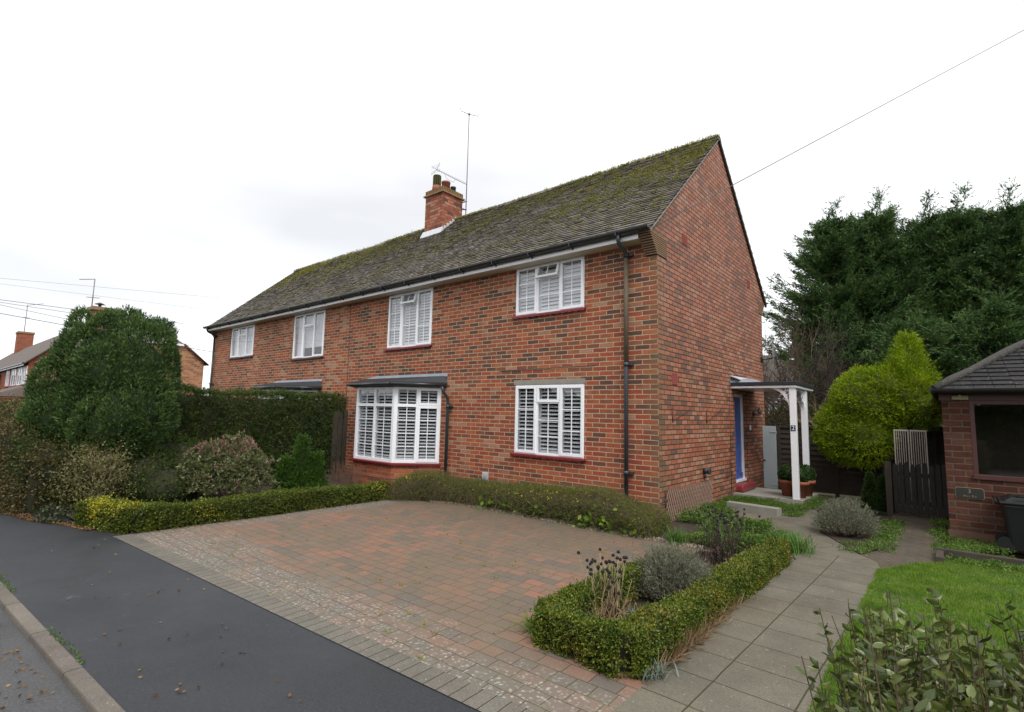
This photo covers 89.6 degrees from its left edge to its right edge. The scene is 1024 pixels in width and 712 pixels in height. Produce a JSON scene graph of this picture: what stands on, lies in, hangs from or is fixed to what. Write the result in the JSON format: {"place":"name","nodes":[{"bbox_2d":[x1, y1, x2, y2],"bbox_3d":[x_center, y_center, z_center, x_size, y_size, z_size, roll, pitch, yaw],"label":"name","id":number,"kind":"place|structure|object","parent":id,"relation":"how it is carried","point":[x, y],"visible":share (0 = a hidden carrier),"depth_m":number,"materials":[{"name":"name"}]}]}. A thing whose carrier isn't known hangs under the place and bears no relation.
{"place":"outdoors","nodes":[
{"label":"outdoors","id":0,"kind":"place"},
{"bbox_2d":[0,607,88,711],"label":"road","id":1,"kind":"structure","parent":0,"point":[62,697],"depth_m":3.38,"materials":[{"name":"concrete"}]},
{"bbox_2d":[0,624,54,709],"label":"fallen leaves","id":2,"kind":"object","parent":1,"relation":"on","point":[24,685],"visible":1,"depth_m":3.42,"materials":[{"name":"brown plant"}]},
{"bbox_2d":[0,302,180,329],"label":"overhead wire","id":3,"kind":"object","parent":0,"point":[40,308],"visible":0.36,"depth_m":25.10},
{"bbox_2d":[0,299,182,323],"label":"overhead wire","id":4,"kind":"object","parent":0,"point":[51,306],"visible":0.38,"depth_m":25.28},
{"bbox_2d":[2,305,199,347],"bbox_3d":[-22.594,-1.915,25.803,0.018,1.639,13.082,-4,-8,40],"label":"overhead wire","id":5,"kind":"object","parent":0,"point":[64,318],"visible":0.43,"depth_m":25.37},
{"bbox_2d":[0,313,210,351],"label":"overhead wire","id":6,"kind":"object","parent":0,"point":[62,324],"visible":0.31,"depth_m":25.38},
{"bbox_2d":[5,284,222,311],"bbox_3d":[-22.986,-3.282,25.448,0.009,0.910,29.025,-4,-8,40],"label":"overhead wire","id":7,"kind":"object","parent":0,"point":[102,296],"visible":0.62,"depth_m":26.90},
{"bbox_2d":[2,278,239,299],"bbox_3d":[-21.071,-3.609,27.765,0.011,3.599,39.885,-4,-8,40],"label":"overhead wire","id":8,"kind":"object","parent":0,"point":[116,288],"visible":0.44,"depth_m":27.60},
{"bbox_2d":[0,511,480,711],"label":"pavement","id":9,"kind":"structure","parent":0,"point":[313,671],"depth_m":3.95,"materials":[{"name":"asphalt"}]},
{"bbox_2d":[0,573,84,663],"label":"kerb weeds","id":10,"kind":"object","parent":9,"relation":"on","point":[57,638],"visible":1,"depth_m":3.89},
{"bbox_2d":[0,506,96,529],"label":"fallen leaves","id":11,"kind":"object","parent":9,"relation":"on","point":[28,516],"visible":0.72,"depth_m":7.76,"materials":[{"name":"brown plant"}]},
{"bbox_2d":[51,539,300,701],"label":"fallen leaves","id":12,"kind":"object","parent":9,"relation":"on","point":[277,680],"visible":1,"depth_m":3.75,"materials":[{"name":"brown plant"}]},
{"bbox_2d":[56,473,794,559],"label":"garden soil","id":13,"kind":"structure","parent":0,"point":[687,525],"depth_m":8.72,"materials":[{"name":"soil"}]},
{"bbox_2d":[24,500,81,524],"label":"ground cover","id":14,"kind":"object","parent":13,"relation":"on","point":[55,508],"visible":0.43,"depth_m":7.91,"materials":[{"name":"plant"}]},
{"bbox_2d":[23,428,161,515],"bbox_3d":[-7.144,1.917,8.857,2.817,1.387,2.082,-1,-7,16],"label":"twiggy shrub","id":15,"kind":"object","parent":13,"relation":"on","point":[103,469],"visible":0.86,"depth_m":8.55,"materials":[{"name":"green plant"}]},
{"bbox_2d":[13,304,182,496],"bbox_3d":[-7.550,0.816,9.626,2.424,3.726,2.460,-4,-8,40],"label":"rounded shrub","id":16,"kind":"object","parent":13,"relation":"on","point":[113,380],"visible":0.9,"depth_m":9.20,"materials":[{"name":"green plant"}]},
{"bbox_2d":[98,431,215,503],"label":"spreading yew","id":17,"kind":"object","parent":13,"relation":"on","point":[164,459],"visible":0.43,"depth_m":9.29,"materials":[{"name":"plant"}]},
{"bbox_2d":[15,379,347,482],"bbox_3d":[-7.186,1.800,12.324,1.422,2.544,7.053,-4,-8,40],"label":"yew hedge","id":18,"kind":"object","parent":13,"relation":"on","point":[274,424],"visible":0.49,"depth_m":12.98,"materials":[{"name":"plant"}]},
{"bbox_2d":[175,430,281,499],"bbox_3d":[-5.440,2.090,9.959,1.800,1.356,1.906,-4,-8,40],"label":"variegated shrub","id":19,"kind":"object","parent":13,"relation":"on","point":[223,461],"visible":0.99,"depth_m":9.60,"materials":[{"name":"green plant"}]},
{"bbox_2d":[72,480,390,533],"bbox_3d":[-4.407,2.467,8.990,1.415,0.510,4.885,-4,-8,40],"label":"box hedge","id":20,"kind":"object","parent":13,"relation":"on","point":[109,513],"visible":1,"depth_m":7.90,"materials":[{"name":"plant"}]},
{"bbox_2d":[268,431,330,489],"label":"conifer","id":21,"kind":"object","parent":13,"relation":"on","point":[305,473],"visible":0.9,"depth_m":11.03,"materials":[{"name":"plant"}]},
{"bbox_2d":[330,461,365,483],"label":"dried canes","id":22,"kind":"object","parent":13,"relation":"on","point":[349,479],"visible":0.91,"depth_m":12.54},
{"bbox_2d":[375,465,682,539],"bbox_3d":[0.075,2.561,9.460,5.918,0.910,1.718,-2,-7,31],"label":"winter jasmine hedge","id":23,"kind":"object","parent":13,"relation":"on","point":[603,511],"visible":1,"depth_m":8.86,"materials":[{"name":"green plant"}]},
{"bbox_2d":[661,524,696,543],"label":"strap leaf clump","id":24,"kind":"object","parent":13,"relation":"on","point":[673,538],"visible":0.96,"depth_m":7.29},
{"bbox_2d":[665,480,712,520],"bbox_3d":[3.303,2.647,9.511,0.041,0.549,2.259,-4,-8,40],"label":"willow trellis","id":25,"kind":"object","parent":13,"relation":"on","point":[671,502],"visible":0.73,"depth_m":9.36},
{"bbox_2d":[672,503,798,553],"bbox_3d":[3.420,2.652,8.069,1.667,0.306,3.251,0,-6,13],"label":"ground cover","id":26,"kind":"object","parent":13,"relation":"on","point":[762,524],"visible":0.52,"depth_m":8.03,"materials":[{"name":"plant"}]},
{"bbox_2d":[764,525,812,545],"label":"strap leaf clump","id":27,"kind":"object","parent":13,"relation":"on","point":[791,534],"visible":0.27,"depth_m":7.48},
{"bbox_2d":[761,529,818,557],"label":"strap leaf clump","id":28,"kind":"object","parent":13,"relation":"on","point":[795,547],"visible":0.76,"depth_m":6.92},
{"bbox_2d":[114,499,794,711],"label":"driveway","id":29,"kind":"structure","parent":0,"point":[480,603],"depth_m":5.66,"materials":[{"name":"brick"}]},
{"bbox_2d":[137,500,381,533],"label":"fallen leaves","id":30,"kind":"object","parent":29,"relation":"on","point":[269,515],"visible":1,"depth_m":8.47,"materials":[{"name":"brown plant"}]},
{"bbox_2d":[115,535,533,711],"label":"driveway border","id":31,"kind":"object","parent":29,"relation":"on","point":[467,693],"visible":1,"depth_m":3.99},
{"bbox_2d":[209,513,606,659],"bbox_3d":[-1.452,2.483,6.659,5.116,0.047,3.549,-4,-8,40],"label":"joint moss","id":32,"kind":"object","parent":29,"relation":"on","point":[424,623],"visible":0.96,"depth_m":5.86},
{"bbox_2d":[297,506,654,633],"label":"fallen leaves","id":33,"kind":"object","parent":29,"relation":"on","point":[491,555],"visible":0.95,"depth_m":7.05,"materials":[{"name":"brown plant"}]},
{"bbox_2d":[496,611,545,635],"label":"corner weed","id":34,"kind":"object","parent":29,"relation":"on","point":[527,623],"visible":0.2,"depth_m":4.27,"materials":[{"name":"green plant"}]},
{"bbox_2d":[430,500,706,549],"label":"gravel","id":35,"kind":"structure","parent":29,"relation":"on","point":[656,539],"depth_m":8.32,"materials":[{"name":"gravel"}]},
{"bbox_2d":[629,658,678,682],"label":"silver plant","id":36,"kind":"object","parent":29,"relation":"on","point":[655,672],"visible":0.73,"depth_m":3.51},
{"bbox_2d":[607,550,730,618],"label":"garden bed soil","id":37,"kind":"structure","parent":29,"relation":"on","point":[642,601],"depth_m":5.78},
{"bbox_2d":[577,548,636,620],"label":"seed head clump","id":38,"kind":"object","parent":37,"relation":"on","point":[611,586],"visible":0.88,"depth_m":4.49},
{"bbox_2d":[580,591,638,631],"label":"dry grass tuft","id":39,"kind":"object","parent":37,"relation":"on","point":[603,614],"visible":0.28,"depth_m":4.25,"materials":[{"name":"plant"}]},
{"bbox_2d":[527,534,793,680],"bbox_3d":[1.752,2.248,5.211,1.253,0.474,4.170,-4,-8,40],"label":"box bed edging","id":40,"kind":"object","parent":37,"relation":"on","point":[572,626],"visible":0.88,"depth_m":4.02,"materials":[{"name":"plant"}]},
{"bbox_2d":[633,541,713,601],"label":"lavender bush","id":41,"kind":"object","parent":37,"relation":"on","point":[680,567],"visible":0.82,"depth_m":4.94,"materials":[{"name":"grey plant"}]},
{"bbox_2d":[687,505,760,566],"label":"seed head clump","id":42,"kind":"object","parent":37,"relation":"on","point":[714,547],"visible":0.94,"depth_m":6.37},
{"bbox_2d":[0,0,1023,395],"label":"sky","id":43,"kind":"structure","parent":0,"point":[222,149],"materials":[{"name":"white"}]},
{"bbox_2d":[11,451,1023,698],"bbox_3d":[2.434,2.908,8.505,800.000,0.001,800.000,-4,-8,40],"label":"ground","id":44,"kind":"structure","parent":0,"point":[881,513],"depth_m":10.74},
{"bbox_2d":[0,392,94,513],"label":"mixed hedge","id":45,"kind":"object","parent":44,"relation":"on","point":[24,459],"visible":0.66,"depth_m":8.48,"materials":[{"name":"plant"}]},
{"bbox_2d":[0,327,102,401],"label":"terraced house","id":46,"kind":"structure","parent":44,"relation":"on","point":[20,360],"depth_m":45.55,"materials":[{"name":"red brick"}]},
{"bbox_2d":[4,370,9,386],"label":"window","id":47,"kind":"structure","parent":46,"relation":"in","point":[8,372],"depth_m":46.14,"materials":[{"name":"white plastic"}]},
{"bbox_2d":[9,369,16,386],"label":"window","id":48,"kind":"structure","parent":46,"relation":"in","point":[14,372],"depth_m":43.80,"materials":[{"name":"white plastic"}]},
{"bbox_2d":[15,367,22,385],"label":"window","id":49,"kind":"structure","parent":46,"relation":"in","point":[20,370],"depth_m":41.66,"materials":[{"name":"white plastic"}]},
{"bbox_2d":[20,365,27,384],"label":"window","id":50,"kind":"structure","parent":46,"relation":"in","point":[25,368],"depth_m":40.08,"materials":[{"name":"white plastic"}]},
{"bbox_2d":[0,581,125,711],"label":"kerb","id":51,"kind":"structure","parent":44,"relation":"on","point":[88,690],"depth_m":3.60,"materials":[{"name":"concrete"}]},
{"bbox_2d":[34,303,208,394],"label":"gable end house","id":52,"kind":"structure","parent":44,"relation":"on","point":[193,363],"depth_m":37.35,"materials":[{"name":"orange brick"}]},
{"bbox_2d":[79,279,95,305],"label":"tv aerial","id":53,"kind":"object","parent":52,"relation":"attached to","point":[92,297],"visible":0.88,"depth_m":46.40,"materials":[{"name":"metal"}]},
{"bbox_2d":[329,410,347,473],"bbox_3d":[-4.864,2.434,14.420,0.130,1.860,0.440,-4,-8,40],"label":"boundary fence","id":54,"kind":"object","parent":44,"relation":"on","point":[338,446],"visible":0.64,"depth_m":14.38,"materials":[{"name":"brown wood"}]},
{"bbox_2d":[203,134,766,518],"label":"semi detached house","id":55,"kind":"structure","parent":44,"relation":"on","point":[594,328],"depth_m":11.48,"materials":[{"name":"brick"}]},
{"bbox_2d":[228,324,254,359],"bbox_3d":[-10.296,-0.520,19.758,2.100,1.238,0.210,-4,-8,40],"label":"window","id":56,"kind":"structure","parent":55,"relation":"in","point":[244,339],"depth_m":19.88,"materials":[{"name":"white plastic"}]},
{"bbox_2d":[251,379,322,398],"bbox_3d":[-7.454,2.123,16.336,3.555,2.780,1.053,-4,-8,40],"label":"bay window","id":57,"kind":"structure","parent":55,"relation":"in","point":[308,384],"depth_m":15.75,"materials":[{"name":"metal"}]},
{"bbox_2d":[289,309,325,360],"bbox_3d":[-6.498,-0.639,16.583,2.020,1.523,0.240,-4,-8,40],"label":"window","id":58,"kind":"structure","parent":55,"relation":"in","point":[311,329],"depth_m":16.71,"materials":[{"name":"white plastic"}]},
{"bbox_2d":[348,373,447,485],"bbox_3d":[-3.187,1.828,12.767,3.555,2.780,1.053,-4,-8,40],"label":"bay window","id":59,"kind":"structure","parent":55,"relation":"in","point":[376,465],"depth_m":12.21,"materials":[{"name":"plastic"}]},
{"bbox_2d":[383,287,432,350],"bbox_3d":[-2.650,-0.921,13.309,1.880,1.503,0.220,-4,-8,40],"label":"window","id":60,"kind":"structure","parent":55,"relation":"in","point":[418,325],"depth_m":13.35,"materials":[{"name":"white plastic"}]},
{"bbox_2d":[432,108,478,214],"bbox_3d":[-1.913,-6.785,17.312,0.497,3.853,1.695,-4,-8,40],"label":"tv aerial","id":61,"kind":"object","parent":55,"relation":"attached to","point":[469,114],"visible":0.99,"depth_m":17.66,"materials":[{"name":"metal"}]},
{"bbox_2d":[510,384,585,461],"bbox_3d":[0.721,1.291,10.203,1.790,1.453,0.201,-4,-8,40],"label":"window","id":62,"kind":"structure","parent":55,"relation":"in","point":[561,454],"depth_m":10.20,"materials":[{"name":"white plastic"}]},
{"bbox_2d":[512,255,585,318],"bbox_3d":[0.745,-1.367,10.498,1.810,1.101,0.220,-4,-8,40],"label":"window","id":63,"kind":"structure","parent":55,"relation":"in","point":[539,296],"depth_m":10.51,"materials":[{"name":"white plastic"}]},
{"bbox_2d":[734,397,742,479],"bbox_3d":[5.296,1.934,12.206,0.065,1.920,0.790,-4,-8,40],"label":"door","id":64,"kind":"structure","parent":55,"relation":"in","point":[739,474],"depth_m":12.30,"materials":[{"name":"wood"}]},
{"bbox_2d":[752,407,761,415],"bbox_3d":[6.129,1.389,12.882,0.208,0.230,0.100,-4,-8,40],"label":"wall lamp","id":65,"kind":"object","parent":55,"relation":"attached to","point":[759,411],"visible":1,"depth_m":12.83,"materials":[{"name":"black plastic"}]},
{"bbox_2d":[762,426,777,488],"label":"garden gate","id":66,"kind":"structure","parent":55,"relation":"attached to","point":[770,457],"depth_m":13.31,"materials":[{"name":"grey wood"}]},
{"bbox_2d":[760,346,793,368],"bbox_3d":[7.055,0.021,13.735,0.747,0.652,0.556,5,-7,-31],"label":"satellite dish","id":67,"kind":"object","parent":55,"relation":"attached to","point":[774,358],"visible":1,"depth_m":13.74,"materials":[{"name":"grey metal"}]},
{"bbox_2d":[653,30,1023,227],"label":"overhead wire","id":68,"kind":"object","parent":55,"relation":"attached to","point":[831,132],"visible":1,"depth_m":9.92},
{"bbox_2d":[764,379,817,468],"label":"bare tree","id":69,"kind":"object","parent":44,"relation":"on","point":[776,421],"visible":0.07,"depth_m":15.83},
{"bbox_2d":[765,401,821,445],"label":"evergreen bush","id":70,"kind":"object","parent":44,"relation":"on","point":[782,414],"visible":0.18,"depth_m":15.90,"materials":[{"name":"green plant"}]},
{"bbox_2d":[762,299,852,469],"bbox_3d":[9.439,1.150,19.246,6.151,6.033,7.112,-4,-8,40],"label":"bare tree","id":71,"kind":"object","parent":44,"relation":"on","point":[790,367],"visible":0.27,"depth_m":18.19,"materials":[{"name":"plant"}]},
{"bbox_2d":[797,396,826,425],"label":"bare tree","id":72,"kind":"object","parent":44,"relation":"on","point":[809,420],"visible":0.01,"depth_m":14.77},
{"bbox_2d":[763,311,882,426],"bbox_3d":[10.300,1.274,16.929,6.528,5.319,4.683,0,-6,13],"label":"bare tree","id":73,"kind":"object","parent":44,"relation":"on","point":[817,394],"visible":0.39,"depth_m":16.72,"materials":[{"name":"plant"}]},
{"bbox_2d":[772,321,885,425],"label":"tall conifer","id":74,"kind":"object","parent":44,"relation":"on","point":[861,341],"visible":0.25,"depth_m":18.19,"materials":[{"name":"green plant"}]},
{"bbox_2d":[762,196,933,380],"bbox_3d":[13.071,-1.091,20.592,6.680,10.851,6.818,-4,-8,40],"label":"tall conifer","id":75,"kind":"object","parent":44,"relation":"on","point":[828,244],"visible":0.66,"depth_m":20.08,"materials":[{"name":"green plant"}]},
{"bbox_2d":[764,349,934,428],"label":"bare tree","id":76,"kind":"object","parent":44,"relation":"on","point":[814,387],"visible":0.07,"depth_m":17.21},
{"bbox_2d":[775,423,945,503],"bbox_3d":[8.324,2.520,12.090,3.860,1.790,0.130,-4,-8,40],"label":"panel fence","id":77,"kind":"object","parent":44,"relation":"on","point":[834,478],"visible":0.33,"depth_m":12.35,"materials":[{"name":"brown wood"}]},
{"bbox_2d":[859,470,876,509],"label":"cone shrub","id":78,"kind":"object","parent":44,"relation":"on","point":[868,486],"visible":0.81,"depth_m":10.57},
{"bbox_2d":[809,328,944,500],"bbox_3d":[7.943,1.310,11.278,2.612,3.804,1.620,-4,-8,40],"label":"golden conifer","id":79,"kind":"object","parent":44,"relation":"on","point":[867,413],"visible":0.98,"depth_m":10.93,"materials":[{"name":"green plant"}]},
{"bbox_2d":[801,184,962,381],"bbox_3d":[14.517,-1.239,20.033,6.210,11.089,6.181,-4,-8,40],"label":"tall conifer","id":80,"kind":"object","parent":44,"relation":"on","point":[883,221],"visible":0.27,"depth_m":19.27,"materials":[{"name":"green plant"}]},
{"bbox_2d":[816,305,987,432],"bbox_3d":[13.363,1.117,17.048,5.548,5.698,5.824,-4,-8,40],"label":"tall conifer","id":81,"kind":"object","parent":44,"relation":"on","point":[883,339],"visible":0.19,"depth_m":16.55,"materials":[{"name":"green plant"}]},
{"bbox_2d":[884,462,948,517],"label":"picket gate","id":82,"kind":"structure","parent":44,"relation":"on","point":[920,503],"depth_m":9.77,"materials":[{"name":"brown wood"}]},
{"bbox_2d":[870,189,976,323],"bbox_3d":[15.558,-1.140,19.022,4.987,10.720,5.100,2,-6,-10],"label":"tall conifer","id":83,"kind":"object","parent":44,"relation":"on","point":[926,237],"visible":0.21,"depth_m":18.79,"materials":[{"name":"green plant"}]},
{"bbox_2d":[898,182,1021,326],"bbox_3d":[16.179,-1.138,18.555,5.269,10.641,5.713,-4,-8,40],"label":"tall conifer","id":84,"kind":"object","parent":44,"relation":"on","point":[959,224],"visible":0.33,"depth_m":18.12,"materials":[{"name":"green plant"}]},
{"bbox_2d":[920,283,1023,429],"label":"tall conifer","id":85,"kind":"object","parent":44,"relation":"on","point":[1002,324],"visible":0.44,"depth_m":15.52,"materials":[{"name":"green plant"}]},
{"bbox_2d":[943,176,1023,328],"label":"tall conifer","id":86,"kind":"object","parent":44,"relation":"on","point":[1008,221],"visible":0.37,"depth_m":17.40,"materials":[{"name":"green plant"}]},
{"bbox_2d":[991,246,1023,306],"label":"tall conifer","id":87,"kind":"object","parent":44,"relation":"on","point":[1009,289],"visible":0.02,"depth_m":16.76,"materials":[{"name":"green plant"}]},
{"bbox_2d":[992,494,1023,552],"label":"wheelie bin","id":88,"kind":"object","parent":44,"relation":"on","point":[1011,538],"visible":0.97,"depth_m":7.25,"materials":[{"name":"plastic"}]},
{"bbox_2d":[612,552,878,711],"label":"path","id":89,"kind":"structure","parent":0,"point":[750,659],"depth_m":4.00,"materials":[{"name":"concrete"}]},
{"bbox_2d":[639,591,750,683],"bbox_3d":[1.576,2.192,4.228,0.350,0.184,2.106,-4,-8,40],"label":"dead grass fringe","id":90,"kind":"object","parent":89,"relation":"on","point":[690,640],"visible":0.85,"depth_m":3.99,"materials":[{"name":"plant"}]},
{"bbox_2d":[763,332,810,425],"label":"brick house","id":91,"kind":"structure","parent":0,"point":[772,365],"depth_m":36.45,"materials":[{"name":"brown brick"}]},
{"bbox_2d":[719,495,874,561],"bbox_3d":[5.025,3.000,9.908,2.466,0.001,7.219,-2,-7,28],"label":"path turn","id":92,"kind":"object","parent":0,"point":[801,524],"visible":0.46,"depth_m":8.38,"materials":[{"name":"concrete"}]},
{"bbox_2d":[726,501,781,516],"bbox_3d":[4.615,2.949,9.905,0.222,0.185,0.977,7,-9,-42],"label":"garden step","id":93,"kind":"object","parent":92,"relation":"on","point":[762,509],"visible":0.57,"depth_m":9.77,"materials":[{"name":"concrete"}]},
{"bbox_2d":[699,494,829,516],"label":"ground cover","id":94,"kind":"object","parent":92,"relation":"on","point":[794,508],"visible":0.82,"depth_m":10.23,"materials":[{"name":"plant"}]},
{"bbox_2d":[733,487,818,504],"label":"porch step slab","id":95,"kind":"structure","parent":92,"relation":"on","point":[759,492],"depth_m":11.33,"materials":[{"name":"concrete"}]},
{"bbox_2d":[730,375,813,499],"bbox_3d":[6.030,1.775,11.839,1.353,2.652,1.825,-4,-8,40],"label":"porch canopy","id":96,"kind":"object","parent":95,"relation":"on","point":[792,388],"visible":0.98,"depth_m":11.21,"materials":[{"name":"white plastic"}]},
{"bbox_2d":[777,464,792,495],"bbox_3d":[6.041,2.701,11.298,0.429,0.696,0.430,-4,-8,40],"label":"potted box ball","id":97,"kind":"object","parent":95,"relation":"on","point":[783,472],"visible":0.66,"depth_m":11.21,"materials":[{"name":"ceramic"}]},
{"bbox_2d":[789,465,810,497],"bbox_3d":[6.164,2.682,11.062,0.438,0.689,0.440,-4,-8,40],"label":"potted box ball","id":98,"kind":"object","parent":95,"relation":"on","point":[804,476],"visible":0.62,"depth_m":10.93,"materials":[{"name":"ceramic"}]},
{"bbox_2d":[800,464,815,495],"bbox_3d":[6.467,2.720,11.358,0.432,0.691,0.430,-4,-8,40],"label":"potted box ball","id":99,"kind":"object","parent":95,"relation":"on","point":[811,480],"visible":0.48,"depth_m":11.22,"materials":[{"name":"plant"}]},
{"bbox_2d":[820,509,890,553],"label":"bed soil","id":100,"kind":"structure","parent":0,"point":[843,538],"depth_m":7.84,"materials":[{"name":"soil"}]},
{"bbox_2d":[809,496,883,536],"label":"lavender bush","id":101,"kind":"object","parent":100,"relation":"on","point":[860,527],"visible":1,"depth_m":7.96,"materials":[{"name":"grey plant"}]},
{"bbox_2d":[832,517,1023,572],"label":"ground cover","id":102,"kind":"object","parent":100,"relation":"on","point":[889,533],"visible":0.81,"depth_m":7.40,"materials":[{"name":"plant"}]},
{"bbox_2d":[862,504,947,568],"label":"garden path","id":103,"kind":"structure","parent":0,"point":[912,548],"depth_m":7.57,"materials":[{"name":"concrete paving slabs"}]},
{"bbox_2d":[871,474,894,511],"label":"cone shrub","id":104,"kind":"object","parent":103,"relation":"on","point":[879,500],"visible":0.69,"depth_m":10.34,"materials":[{"name":"plant"}]},
{"bbox_2d":[893,429,930,509],"bbox_3d":[7.914,2.232,10.210,0.520,1.530,0.024,-4,-8,40],"label":"slatted screen","id":105,"kind":"object","parent":103,"relation":"on","point":[917,431],"visible":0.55,"depth_m":10.22,"materials":[{"name":"wood"}]},
{"bbox_2d":[935,547,1023,570],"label":"timber edging","id":106,"kind":"object","parent":103,"relation":"on","point":[941,553],"visible":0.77,"depth_m":6.73,"materials":[{"name":"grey wood"}]},
{"bbox_2d":[808,559,1023,711],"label":"lawn","id":107,"kind":"structure","parent":0,"point":[982,586],"depth_m":5.11,"materials":[{"name":"plant"}]},
{"bbox_2d":[794,587,1023,711],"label":"privet bush","id":108,"kind":"object","parent":107,"relation":"on","point":[934,693],"visible":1,"depth_m":1.29,"materials":[{"name":"green plant"}]},
{"bbox_2d":[929,339,1023,553],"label":"brick garage","id":109,"kind":"structure","parent":0,"point":[982,402],"depth_m":8.12,"materials":[{"name":"red brick"}]},
{"bbox_2d":[968,400,1023,482],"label":"window","id":110,"kind":"structure","parent":109,"relation":"in","point":[976,475],"depth_m":7.99,"materials":[{"name":"glass"}]}
]}

